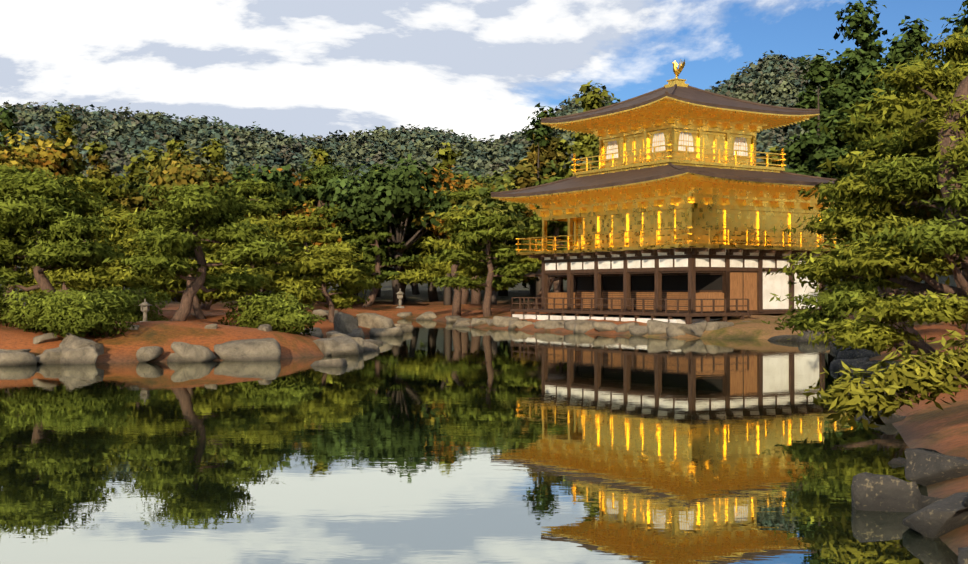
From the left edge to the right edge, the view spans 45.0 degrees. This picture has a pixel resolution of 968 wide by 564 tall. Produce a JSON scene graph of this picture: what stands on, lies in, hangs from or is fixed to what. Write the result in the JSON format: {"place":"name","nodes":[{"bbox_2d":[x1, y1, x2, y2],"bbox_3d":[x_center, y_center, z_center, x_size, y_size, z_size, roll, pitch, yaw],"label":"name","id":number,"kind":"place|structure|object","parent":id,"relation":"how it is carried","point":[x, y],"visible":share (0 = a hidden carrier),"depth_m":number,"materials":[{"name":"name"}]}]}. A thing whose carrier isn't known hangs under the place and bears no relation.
{"place":"outdoors","nodes":[
{"label":"outdoors","id":0,"kind":"place"},
{"bbox_2d":[0,319,957,563],"bbox_3d":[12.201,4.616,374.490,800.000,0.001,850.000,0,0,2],"label":"water","id":1,"kind":"structure","parent":0,"point":[432,442],"depth_m":14.12,"materials":[{"name":"green liquid"}]},
{"bbox_2d":[0,100,967,554],"bbox_3d":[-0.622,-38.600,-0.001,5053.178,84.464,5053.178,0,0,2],"label":"ground","id":2,"kind":"structure","parent":0,"point":[930,426],"depth_m":35.70,"materials":[{"name":"brown soil"}]},
{"bbox_2d":[138,299,150,321],"bbox_3d":[-11.421,0.978,39.420,0.398,0.850,0.459,0,0,2],"label":"stone lantern","id":3,"kind":"object","parent":2,"relation":"on","point":[145,307],"visible":0.9,"depth_m":39.35,"materials":[{"name":"grey stone"}]},
{"bbox_2d":[396,289,404,307],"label":"stone lantern","id":4,"kind":"object","parent":2,"relation":"on","point":[400,293],"visible":0.98,"depth_m":87.84,"materials":[{"name":"grey stone"}]},
{"bbox_2d":[0,50,851,206],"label":"hill foliage","id":5,"kind":"object","parent":2,"relation":"on","point":[774,79],"visible":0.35,"depth_m":373.40,"materials":[{"name":"green plant"}]},
{"bbox_2d":[0,25,967,434],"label":"pine needles","id":6,"kind":"object","parent":2,"relation":"on","point":[914,237],"visible":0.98,"depth_m":24.59,"materials":[{"name":"green plant"}]},
{"bbox_2d":[0,0,967,288],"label":"forest foliage","id":7,"kind":"object","parent":2,"relation":"on","point":[380,196],"visible":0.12,"depth_m":92.06,"materials":[{"name":"green plant"}]},
{"bbox_2d":[0,50,967,310],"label":"pine needles","id":8,"kind":"object","parent":2,"relation":"on","point":[302,270],"visible":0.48,"depth_m":57.82,"materials":[{"name":"green plant"}]},
{"bbox_2d":[0,309,967,563],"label":"shore rocks","id":9,"kind":"object","parent":2,"relation":"on","point":[933,517],"visible":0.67,"depth_m":32.74,"materials":[{"name":"stone"}]},
{"bbox_2d":[1,43,967,406],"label":"tree trunks","id":10,"kind":"object","parent":2,"relation":"on","point":[189,301],"visible":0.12,"depth_m":38.42,"materials":[{"name":"brown wood"}]},
{"bbox_2d":[486,59,853,324],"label":"golden pavilion","id":11,"kind":"structure","parent":2,"relation":"on","point":[678,202],"depth_m":57.03,"materials":[{"name":"gold metal"}]},
{"bbox_2d":[0,0,967,141],"label":"sky","id":12,"kind":"structure","parent":0,"point":[478,68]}
]}

